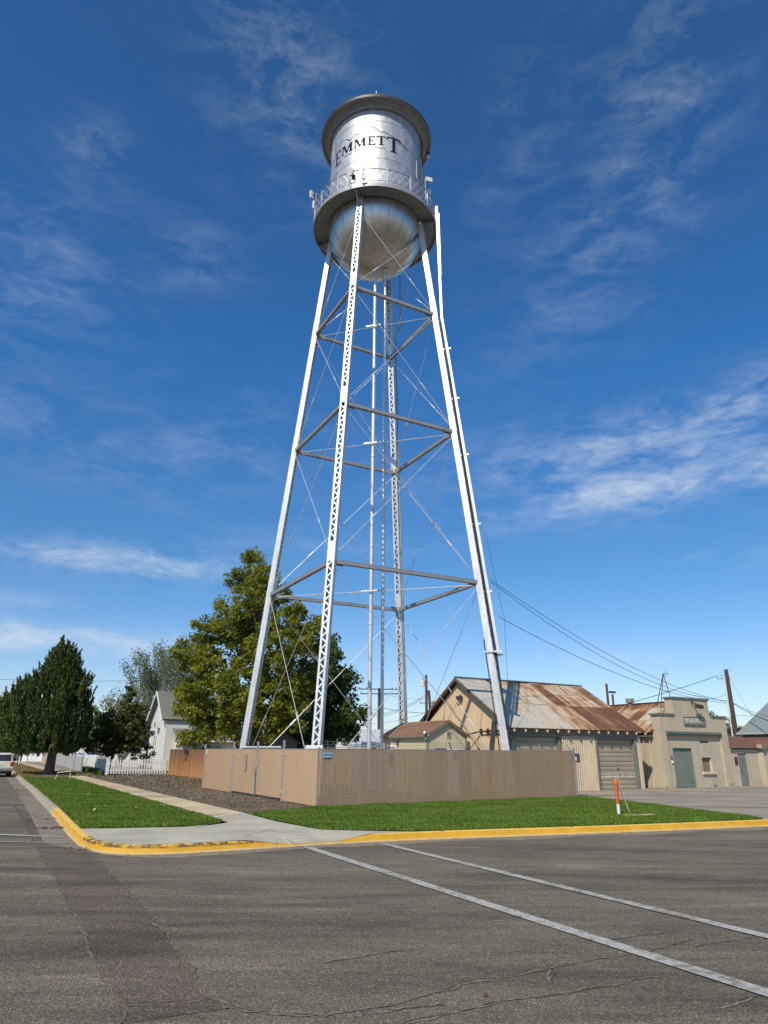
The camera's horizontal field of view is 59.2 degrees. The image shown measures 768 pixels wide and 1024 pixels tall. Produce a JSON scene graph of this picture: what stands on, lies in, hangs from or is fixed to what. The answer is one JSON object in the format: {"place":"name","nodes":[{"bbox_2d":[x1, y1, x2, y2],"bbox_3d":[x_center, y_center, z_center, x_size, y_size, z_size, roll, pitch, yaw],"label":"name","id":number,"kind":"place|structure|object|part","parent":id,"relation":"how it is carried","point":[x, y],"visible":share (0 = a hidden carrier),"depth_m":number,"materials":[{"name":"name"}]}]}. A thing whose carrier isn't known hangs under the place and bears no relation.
{"place":"outdoors","nodes":[
{"label":"outdoors","id":0,"kind":"place"},
{"bbox_2d":[22,753,42,761],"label":"white block","id":1,"kind":"structure","parent":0,"point":[24,758],"depth_m":98.48,"materials":[{"name":"grey plastic"}]},
{"bbox_2d":[41,751,56,762],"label":"tan building","id":2,"kind":"structure","parent":0,"point":[44,758],"depth_m":86.42,"materials":[{"name":"white paint"}]},
{"bbox_2d":[15,771,90,828],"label":"verge","id":3,"kind":"structure","parent":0,"point":[62,810],"depth_m":18.19,"materials":[{"name":"green plant"}]},
{"bbox_2d":[13,762,68,776],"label":"verge grass","id":4,"kind":"structure","parent":3,"relation":"on","point":[21,767],"depth_m":53.83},
{"bbox_2d":[0,635,97,774],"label":"juniper tree","id":5,"kind":"object","parent":3,"relation":"on","point":[32,720],"visible":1,"depth_m":45.86,"materials":[{"name":"green plant"}]},
{"bbox_2d":[13,770,96,775],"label":"dry grass","id":6,"kind":"structure","parent":3,"relation":"on","point":[81,773],"depth_m":46.08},
{"bbox_2d":[78,754,109,767],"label":"curved fence","id":7,"kind":"object","parent":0,"point":[88,760],"visible":0.37,"depth_m":56.41,"materials":[{"name":"white paint"}]},
{"bbox_2d":[72,752,118,755],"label":"blue tarp","id":8,"kind":"object","parent":7,"relation":"on","point":[79,753],"visible":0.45,"depth_m":57.87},
{"bbox_2d":[14,761,242,821],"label":"sidewalk","id":9,"kind":"structure","parent":0,"point":[210,810],"depth_m":24.04,"materials":[{"name":"concrete"}]},
{"bbox_2d":[82,813,421,843],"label":"corner pavement","id":10,"kind":"structure","parent":0,"point":[244,826],"depth_m":14.47,"materials":[{"name":"concrete"}]},
{"bbox_2d":[235,728,299,748],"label":"grey shed","id":11,"kind":"structure","parent":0,"point":[291,742],"depth_m":50.19,"materials":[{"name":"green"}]},
{"bbox_2d":[352,745,379,781],"bbox_3d":[-0.704,12.004,31.816,1.390,1.940,0.840,11,-22,-28],"label":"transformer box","id":12,"kind":"object","parent":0,"point":[364,746],"visible":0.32,"depth_m":31.56,"materials":[{"name":"metal"}]},
{"bbox_2d":[343,729,390,748],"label":"distant house","id":13,"kind":"structure","parent":0,"point":[363,735],"depth_m":67.88,"materials":[{"name":"white metal"}]},
{"bbox_2d":[0,774,767,1023],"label":"road","id":14,"kind":"structure","parent":0,"point":[272,931],"depth_m":7.22,"materials":[{"name":"grey asphalt"}]},
{"bbox_2d":[0,753,15,776],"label":"parked car","id":15,"kind":"object","parent":14,"relation":"on","point":[7,760],"visible":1,"depth_m":46.56,"materials":[{"name":"beige paint"}]},
{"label":"rear window","id":16,"kind":"part","parent":15,"relation":"part of","materials":[{"name":"black glass"}]},
{"bbox_2d":[0,834,64,836],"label":"stop line","id":17,"kind":"object","parent":14,"relation":"on","point":[32,835],"visible":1,"depth_m":14.90,"materials":[{"name":"white paint"}]},
{"bbox_2d":[0,841,66,842],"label":"stop line","id":18,"kind":"object","parent":14,"relation":"on","point":[34,842],"visible":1,"depth_m":13.81,"materials":[{"name":"white paint"}]},
{"bbox_2d":[11,770,58,812],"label":"kerb","id":19,"kind":"structure","parent":14,"relation":"on","point":[49,805],"depth_m":26.62,"materials":[{"name":"concrete"}]},
{"bbox_2d":[4,773,85,849],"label":"gutter","id":20,"kind":"object","parent":14,"relation":"on","point":[33,805],"visible":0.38,"depth_m":18.42,"materials":[{"name":"concrete"}]},
{"bbox_2d":[18,789,89,851],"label":"fallen leaves","id":21,"kind":"object","parent":20,"relation":"on","point":[54,827],"visible":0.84,"depth_m":16.41,"materials":[{"name":"brown plant"}]},
{"bbox_2d":[15,806,230,1022],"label":"road patch","id":22,"kind":"object","parent":14,"relation":"on","point":[137,957],"visible":1,"depth_m":6.70,"materials":[{"name":"grey asphalt"}]},
{"bbox_2d":[53,825,690,854],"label":"kerb litter","id":23,"kind":"object","parent":14,"relation":"on","point":[310,845],"visible":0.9,"depth_m":14.49,"materials":[{"name":"brown plant"}]},
{"bbox_2d":[12,774,758,1023],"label":"crack filling","id":24,"kind":"object","parent":14,"relation":"on","point":[458,986],"visible":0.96,"depth_m":5.58,"materials":[{"name":"black asphalt"}]},
{"bbox_2d":[16,808,759,1022],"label":"road cracks","id":25,"kind":"object","parent":14,"relation":"on","point":[342,959],"visible":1,"depth_m":5.60,"materials":[{"name":"black asphalt"}]},
{"bbox_2d":[50,808,767,854],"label":"yellow kerb","id":26,"kind":"structure","parent":14,"relation":"on","point":[79,836],"depth_m":14.85,"materials":[{"name":"paint"}]},
{"bbox_2d":[82,826,767,857],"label":"road edge","id":27,"kind":"object","parent":14,"relation":"on","point":[414,842],"visible":1,"depth_m":14.42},
{"bbox_2d":[303,846,767,996],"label":"crosswalk line","id":28,"kind":"object","parent":14,"relation":"on","point":[754,988],"visible":1,"depth_m":7.08,"materials":[{"name":"white paint"}]},
{"bbox_2d":[379,843,767,937],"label":"crosswalk line","id":29,"kind":"object","parent":14,"relation":"on","point":[748,931],"visible":1,"depth_m":8.91,"materials":[{"name":"white paint"}]},
{"bbox_2d":[0,0,767,736],"label":"sky","id":30,"kind":"structure","parent":0,"point":[598,169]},
{"bbox_2d":[16,759,761,836],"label":"yard ground","id":31,"kind":"structure","parent":0,"point":[60,768],"depth_m":26.22,"materials":[{"name":"brown soil"}]},
{"bbox_2d":[0,743,22,755],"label":"distant tree","id":32,"kind":"object","parent":31,"relation":"on","point":[1,748],"visible":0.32,"depth_m":111.85,"materials":[{"name":"green plant"}]},
{"bbox_2d":[55,753,65,766],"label":"panel fence","id":33,"kind":"object","parent":31,"relation":"on","point":[60,759],"visible":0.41,"depth_m":72.00,"materials":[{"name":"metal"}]},
{"bbox_2d":[65,755,75,769],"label":"panel fence","id":34,"kind":"object","parent":31,"relation":"on","point":[70,762],"visible":0.76,"depth_m":61.80,"materials":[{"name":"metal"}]},
{"bbox_2d":[74,755,83,771],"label":"panel fence","id":35,"kind":"object","parent":31,"relation":"on","point":[78,765],"visible":0.86,"depth_m":55.58,"materials":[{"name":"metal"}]},
{"bbox_2d":[82,766,101,775],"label":"weeds","id":36,"kind":"object","parent":31,"relation":"on","point":[94,769],"visible":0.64,"depth_m":50.08,"materials":[{"name":"green plant"}]},
{"bbox_2d":[95,757,106,773],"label":"vinyl fence","id":37,"kind":"object","parent":31,"relation":"on","point":[101,763],"visible":0.71,"depth_m":49.49,"materials":[{"name":"white paint"}]},
{"bbox_2d":[69,722,150,766],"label":"white house","id":38,"kind":"structure","parent":31,"relation":"on","point":[128,756],"depth_m":71.46,"materials":[{"name":"grey"}]},
{"bbox_2d":[78,685,154,772],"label":"maple tree","id":39,"kind":"object","parent":31,"relation":"on","point":[125,731],"visible":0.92,"depth_m":51.45,"materials":[{"name":"green plant"}]},
{"bbox_2d":[98,682,153,765],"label":"bare tree","id":40,"kind":"object","parent":31,"relation":"on","point":[111,700],"visible":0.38,"depth_m":72.06,"materials":[{"name":"grey plant"}]},
{"bbox_2d":[130,745,155,772],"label":"bush","id":41,"kind":"object","parent":31,"relation":"on","point":[145,755],"visible":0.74,"depth_m":53.63,"materials":[{"name":"green plant"}]},
{"bbox_2d":[119,639,182,712],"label":"willow tree","id":42,"kind":"object","parent":31,"relation":"on","point":[155,684],"visible":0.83,"depth_m":75.63,"materials":[{"name":"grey plant"}]},
{"bbox_2d":[148,635,207,690],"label":"willow tree","id":43,"kind":"object","parent":31,"relation":"on","point":[191,674],"visible":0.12,"depth_m":81.46,"materials":[{"name":"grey plant"}]},
{"bbox_2d":[146,691,232,770],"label":"white house","id":44,"kind":"structure","parent":31,"relation":"on","point":[162,740],"depth_m":59.80,"materials":[{"name":"grey wood"}]},
{"bbox_2d":[151,735,154,758],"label":"window","id":45,"kind":"structure","parent":44,"relation":"in","point":[154,735],"depth_m":61.76,"materials":[{"name":"white paint"}]},
{"bbox_2d":[153,735,156,758],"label":"window","id":46,"kind":"structure","parent":44,"relation":"in","point":[155,735],"depth_m":61.10,"materials":[{"name":"white paint"}]},
{"bbox_2d":[154,722,160,727],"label":"air conditioner","id":47,"kind":"object","parent":44,"relation":"attached to","point":[157,724],"visible":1,"depth_m":60.69,"materials":[{"name":"grey plastic"}]},
{"bbox_2d":[214,745,221,748],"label":"window","id":48,"kind":"structure","parent":44,"relation":"in","point":[215,746],"depth_m":58.66,"materials":[{"name":"white paint"}]},
{"bbox_2d":[188,732,197,749],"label":"ivy","id":49,"kind":"object","parent":31,"relation":"on","point":[194,744],"visible":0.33,"depth_m":55.47,"materials":[{"name":"green plant"}]},
{"bbox_2d":[86,774,309,812],"bbox_3d":[-10.150,14.162,35.182,6.454,0.001,36.271,11,-22,-28],"label":"gravel bed","id":50,"kind":"object","parent":31,"relation":"on","point":[245,802],"visible":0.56,"depth_m":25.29,"materials":[{"name":"brown gravel"}]},
{"bbox_2d":[105,758,167,774],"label":"picket fence","id":51,"kind":"object","parent":50,"relation":"on","point":[150,770],"visible":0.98,"depth_m":47.87,"materials":[{"name":"white paint"}]},
{"bbox_2d":[168,749,204,777],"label":"wooden fence","id":52,"kind":"object","parent":50,"relation":"on","point":[187,762],"visible":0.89,"depth_m":45.21,"materials":[{"name":"brown wood"}]},
{"bbox_2d":[202,743,232,791],"bbox_3d":[-7.441,11.369,30.143,0.191,2.027,4.307,12,-23,-30],"label":"slatted fence","id":53,"kind":"object","parent":50,"relation":"on","point":[217,769],"visible":0.99,"depth_m":29.90,"materials":[{"name":"beige plastic"}]},
{"bbox_2d":[230,740,285,801],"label":"slatted gate","id":54,"kind":"structure","parent":50,"relation":"on","point":[265,780],"depth_m":25.78,"materials":[{"name":"beige plastic"}]},
{"bbox_2d":[244,754,246,769],"bbox_3d":[-5.563,10.024,27.110,0.010,0.620,0.240,11,-22,-28],"label":"handle","id":55,"kind":"object","parent":54,"relation":"attached to","point":[245,758],"visible":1,"depth_m":27.10,"materials":[{"name":"metal"}]},
{"bbox_2d":[282,748,318,805],"bbox_3d":[-2.812,8.844,22.667,0.100,1.750,2.944,11,-22,-28],"label":"slatted fence","id":56,"kind":"object","parent":50,"relation":"on","point":[304,792],"visible":0.98,"depth_m":22.57,"materials":[{"name":"beige plastic"}]},
{"bbox_2d":[167,546,337,749],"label":"sycamore tree","id":57,"kind":"object","parent":31,"relation":"on","point":[227,716],"visible":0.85,"depth_m":47.85,"materials":[{"name":"green plant"}]},
{"bbox_2d":[240,746,280,748],"bbox_3d":[-5.540,11.436,30.201,2.098,1.866,0.090,17,-25,-39],"label":"white pipe","id":58,"kind":"object","parent":31,"relation":"on","point":[247,747],"visible":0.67,"depth_m":30.45,"materials":[{"name":"metal"}]},
{"bbox_2d":[201,744,352,787],"bbox_3d":[-4.918,12.691,33.779,8.397,2.000,0.100,12,-23,-30],"label":"slatted fence","id":59,"kind":"object","parent":31,"relation":"on","point":[295,767],"visible":0.15,"depth_m":34.73,"materials":[{"name":"beige plastic"}]},
{"bbox_2d":[232,725,333,750],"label":"white house","id":60,"kind":"structure","parent":31,"relation":"on","point":[266,728],"depth_m":62.47,"materials":[{"name":"grey"}]},
{"bbox_2d":[274,633,372,765],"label":"shade tree","id":61,"kind":"object","parent":31,"relation":"on","point":[340,723],"visible":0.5,"depth_m":57.59,"materials":[{"name":"green plant"}]},
{"bbox_2d":[331,739,347,748],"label":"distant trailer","id":62,"kind":"object","parent":31,"relation":"on","point":[336,746],"visible":0.02,"depth_m":80.93,"materials":[{"name":"white paint"}]},
{"bbox_2d":[359,687,397,728],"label":"utility pole","id":63,"kind":"object","parent":31,"relation":"on","point":[378,719],"visible":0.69,"depth_m":77.25,"materials":[{"name":"brown wood"}]},
{"bbox_2d":[239,91,518,799],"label":"water tower","id":64,"kind":"structure","parent":31,"relation":"on","point":[381,224],"depth_m":37.52,"materials":[{"name":"metal"}]},
{"bbox_2d":[310,190,316,212],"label":"panel antenna","id":65,"kind":"object","parent":64,"relation":"attached to","point":[311,197],"visible":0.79,"depth_m":41.19,"materials":[{"name":"grey plastic"}]},
{"bbox_2d":[347,168,354,186],"bbox_3d":[-1.815,-18.330,37.061,0.486,1.163,0.398,0,-20,0],"label":"dish antenna","id":66,"kind":"object","parent":64,"relation":"attached to","point":[350,172],"visible":1,"depth_m":37.12,"materials":[{"name":"grey plastic"}]},
{"bbox_2d":[361,164,365,183],"bbox_3d":[-1.128,-18.562,37.106,0.279,1.364,0.135,0,-20,0],"label":"panel antenna","id":67,"kind":"object","parent":64,"relation":"attached to","point":[363,176],"visible":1,"depth_m":36.98,"materials":[{"name":"grey plastic"}]},
{"bbox_2d":[424,150,429,158],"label":"floodlight","id":68,"kind":"object","parent":64,"relation":"attached to","point":[427,155],"visible":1,"depth_m":42.03,"materials":[{"name":"metal"}]},
{"bbox_2d":[425,176,431,199],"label":"panel antenna","id":69,"kind":"object","parent":64,"relation":"on","point":[428,179],"visible":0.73,"depth_m":40.46,"materials":[{"name":"grey plastic"}]},
{"bbox_2d":[420,675,427,712],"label":"utility pole","id":70,"kind":"object","parent":31,"relation":"on","point":[423,683],"visible":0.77,"depth_m":72.72,"materials":[{"name":"brown wood"}]},
{"bbox_2d":[427,690,430,707],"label":"utility pole","id":71,"kind":"object","parent":31,"relation":"on","point":[429,699],"visible":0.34,"depth_m":69.48,"materials":[{"name":"brown wood"}]},
{"bbox_2d":[434,749,447,795],"bbox_3d":[2.355,10.678,27.838,0.490,1.820,0.340,11,-22,-28],"label":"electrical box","id":72,"kind":"object","parent":31,"relation":"on","point":[443,766],"visible":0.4,"depth_m":27.75,"materials":[{"name":"metal"}]},
{"bbox_2d":[317,740,577,805],"bbox_3d":[2.755,9.448,24.554,11.674,2.047,0.373,12,-23,-30],"label":"slatted fence","id":73,"kind":"object","parent":31,"relation":"on","point":[387,785],"visible":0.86,"depth_m":23.91,"materials":[{"name":"beige plastic"}]},
{"bbox_2d":[323,752,330,757],"bbox_3d":[-1.837,7.829,21.806,0.300,0.170,0.012,12,-23,-30],"label":"fence sign","id":74,"kind":"object","parent":73,"relation":"attached to","point":[326,754],"visible":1,"depth_m":21.80,"materials":[{"name":"blue metal"}]},
{"bbox_2d":[447,749,461,794],"bbox_3d":[2.894,10.729,27.927,0.640,1.790,0.340,11,-22,-28],"label":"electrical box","id":75,"kind":"object","parent":31,"relation":"on","point":[450,767],"visible":0.19,"depth_m":27.79,"materials":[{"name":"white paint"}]},
{"bbox_2d":[419,676,646,791],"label":"garage","id":76,"kind":"structure","parent":31,"relation":"on","point":[600,736],"depth_m":33.29,"materials":[{"name":"beige metal"}]},
{"bbox_2d":[456,695,462,700],"bbox_3d":[3.789,9.354,34.039,0.200,0.280,0.360,11,-22,-28],"label":"wall lamp","id":77,"kind":"object","parent":76,"relation":"attached to","point":[459,698],"visible":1,"depth_m":33.91,"materials":[{"name":"metal"}]},
{"bbox_2d":[468,728,511,748],"bbox_3d":[4.763,11.416,31.215,3.259,2.722,0.752,-18,-27,42],"label":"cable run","id":78,"kind":"object","parent":76,"relation":"attached to","point":[481,731],"visible":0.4,"depth_m":31.72,"materials":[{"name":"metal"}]},
{"bbox_2d":[515,736,558,791],"bbox_3d":[6.943,11.494,30.849,2.690,2.380,0.040,11,-22,-28],"label":"garage door","id":79,"kind":"structure","parent":76,"relation":"in","point":[529,741],"depth_m":31.12,"materials":[{"name":"paint"}]},
{"bbox_2d":[572,754,579,761],"bbox_3d":[7.835,10.017,27.541,0.260,0.340,0.198,0,-20,0],"label":"meter box","id":80,"kind":"object","parent":76,"relation":"attached to","point":[577,757],"visible":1,"depth_m":27.48,"materials":[{"name":"metal"}]},
{"bbox_2d":[605,684,609,704],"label":"stove pipe","id":81,"kind":"object","parent":76,"relation":"on","point":[607,694],"visible":0.34,"depth_m":47.12,"materials":[{"name":"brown metal"}]},
{"bbox_2d":[597,739,635,789],"bbox_3d":[11.388,12.402,33.244,2.650,2.330,0.075,11,-22,-28],"label":"garage door","id":82,"kind":"structure","parent":76,"relation":"in","point":[615,756],"depth_m":33.28,"materials":[{"name":"paint"}]},
{"bbox_2d":[724,669,738,736],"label":"utility pole","id":83,"kind":"object","parent":31,"relation":"on","point":[732,711],"visible":0.66,"depth_m":50.07,"materials":[{"name":"brown wood"}]},
{"bbox_2d":[491,580,725,701],"bbox_3d":[15.308,8.655,40.931,0.028,4.019,29.606,-18,-26,41],"label":"overhead wire","id":84,"kind":"object","parent":83,"relation":"attached to","point":[594,646],"visible":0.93,"depth_m":36.98,"materials":[{"name":"black metal"}]},
{"bbox_2d":[491,582,725,700],"bbox_3d":[15.317,8.684,40.920,0.028,3.880,29.619,-18,-26,41],"label":"overhead wire","id":85,"kind":"object","parent":83,"relation":"attached to","point":[598,654],"visible":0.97,"depth_m":37.47,"materials":[{"name":"black metal"}]},
{"bbox_2d":[499,617,728,703],"bbox_3d":[15.420,9.524,40.577,0.028,2.358,29.424,-17,-26,41],"label":"overhead wire","id":86,"kind":"object","parent":83,"relation":"attached to","point":[595,664],"visible":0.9,"depth_m":35.96,"materials":[{"name":"black metal"}]},
{"bbox_2d":[725,716,742,736],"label":"spruce tree","id":87,"kind":"object","parent":31,"relation":"on","point":[729,730],"visible":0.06,"depth_m":59.03,"materials":[{"name":"green plant"}]},
{"bbox_2d":[379,720,471,793],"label":"pump house","id":88,"kind":"structure","parent":0,"point":[440,733],"depth_m":29.23,"materials":[{"name":"yellow paint"}]},
{"bbox_2d":[249,795,762,830],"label":"lawn grass","id":89,"kind":"structure","parent":0,"point":[578,810],"depth_m":18.65,"materials":[{"name":"green plant"}]},
{"bbox_2d":[614,779,620,813],"bbox_3d":[6.643,8.119,19.260,0.097,0.965,0.100,0,-20,0],"label":"marker post","id":90,"kind":"object","parent":89,"relation":"on","point":[617,795],"visible":0.99,"depth_m":19.23,"materials":[{"name":"orange plastic"}]},
{"bbox_2d":[616,777,629,811],"bbox_3d":[7.096,8.433,20.029,0.335,1.104,0.075,-3,-20,9],"label":"leaning stake","id":91,"kind":"object","parent":89,"relation":"on","point":[622,794],"visible":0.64,"depth_m":20.03,"materials":[{"name":"pink paint"}]},
{"bbox_2d":[551,786,767,818],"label":"driveway","id":92,"kind":"structure","parent":0,"point":[749,800],"depth_m":27.52,"materials":[{"name":"concrete"}]},
{"bbox_2d":[723,677,732,735],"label":"conduit mast","id":93,"kind":"object","parent":92,"relation":"on","point":[728,706],"visible":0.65,"depth_m":47.21,"materials":[{"name":"grey plastic"}]},
{"bbox_2d":[634,676,722,701],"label":"overhead wire","id":94,"kind":"object","parent":93,"relation":"attached to","point":[678,688],"visible":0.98,"depth_m":43.65,"materials":[{"name":"black metal"}]},
{"bbox_2d":[728,736,767,785],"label":"block annex","id":95,"kind":"object","parent":92,"relation":"on","point":[751,755],"visible":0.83,"depth_m":38.23,"materials":[{"name":"grey paint"}]},
{"bbox_2d":[737,753,749,785],"bbox_3d":[20.087,14.388,37.791,0.730,1.720,0.080,11,-22,-28],"label":"door","id":96,"kind":"structure","parent":95,"relation":"in","point":[741,756],"depth_m":37.80,"materials":[{"name":"grey paint"}]},
{"bbox_2d":[736,703,767,737],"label":"metal building","id":97,"kind":"structure","parent":92,"relation":"on","point":[757,727],"depth_m":46.11,"materials":[{"name":"grey metal"}]},
{"bbox_2d":[609,696,734,787],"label":"brick building","id":98,"kind":"structure","parent":0,"point":[701,754],"depth_m":36.28,"materials":[{"name":"grey paint"}]},
{"bbox_2d":[608,691,615,704],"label":"twin floodlight","id":99,"kind":"object","parent":98,"relation":"on","point":[612,696],"visible":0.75,"depth_m":47.72,"materials":[{"name":"metal"}]},
{"bbox_2d":[625,698,633,705],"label":"roof vent","id":100,"kind":"object","parent":98,"relation":"on","point":[629,701],"visible":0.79,"depth_m":40.34,"materials":[{"name":"silver metal"}]},
{"bbox_2d":[656,671,669,706],"bbox_3d":[15.284,9.860,37.513,1.070,2.016,0.741,11,-22,-28],"label":"rooftop antenna","id":101,"kind":"object","parent":98,"relation":"on","point":[662,688],"visible":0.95,"depth_m":37.50,"materials":[{"name":"metal"}]},
{"bbox_2d":[673,748,684,786],"bbox_3d":[15.417,13.402,35.451,0.760,1.910,0.082,11,-22,-28],"label":"door","id":102,"kind":"structure","parent":98,"relation":"in","point":[676,751],"depth_m":35.47,"materials":[{"name":"grey paint"}]},
{"bbox_2d":[680,748,694,786],"bbox_3d":[16.067,13.536,35.815,0.745,1.910,0.065,11,-22,-28],"label":"door","id":103,"kind":"structure","parent":98,"relation":"in","point":[685,753],"depth_m":35.79,"materials":[{"name":"grey paint"}]},
{"bbox_2d":[683,716,705,725],"bbox_3d":[16.848,11.353,36.735,1.760,0.430,0.083,11,-22,-28],"label":"name board","id":104,"kind":"object","parent":98,"relation":"attached to","point":[693,720],"visible":1,"depth_m":36.69,"materials":[{"name":"metal"}]},
{"bbox_2d":[691,701,703,708],"bbox_3d":[17.067,10.528,36.912,0.440,0.433,0.509,11,-22,-28],"label":"floodlight","id":105,"kind":"object","parent":98,"relation":"attached to","point":[698,706],"visible":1,"depth_m":36.71,"materials":[{"name":"metal"}]},
{"bbox_2d":[699,741,716,773],"bbox_3d":[17.468,13.303,36.685,1.060,1.710,0.280,11,-22,-28],"label":"window","id":106,"kind":"structure","parent":98,"relation":"in","point":[704,745],"depth_m":36.68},
{"label":"lawn soil","id":107,"kind":"structure","parent":0,"visible":0},
{"bbox_2d":[23,776,221,827],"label":"lawn grass","id":108,"kind":"structure","parent":107,"relation":"on","point":[71,799],"depth_m":19.98,"materials":[{"name":"green plant"}]}
]}

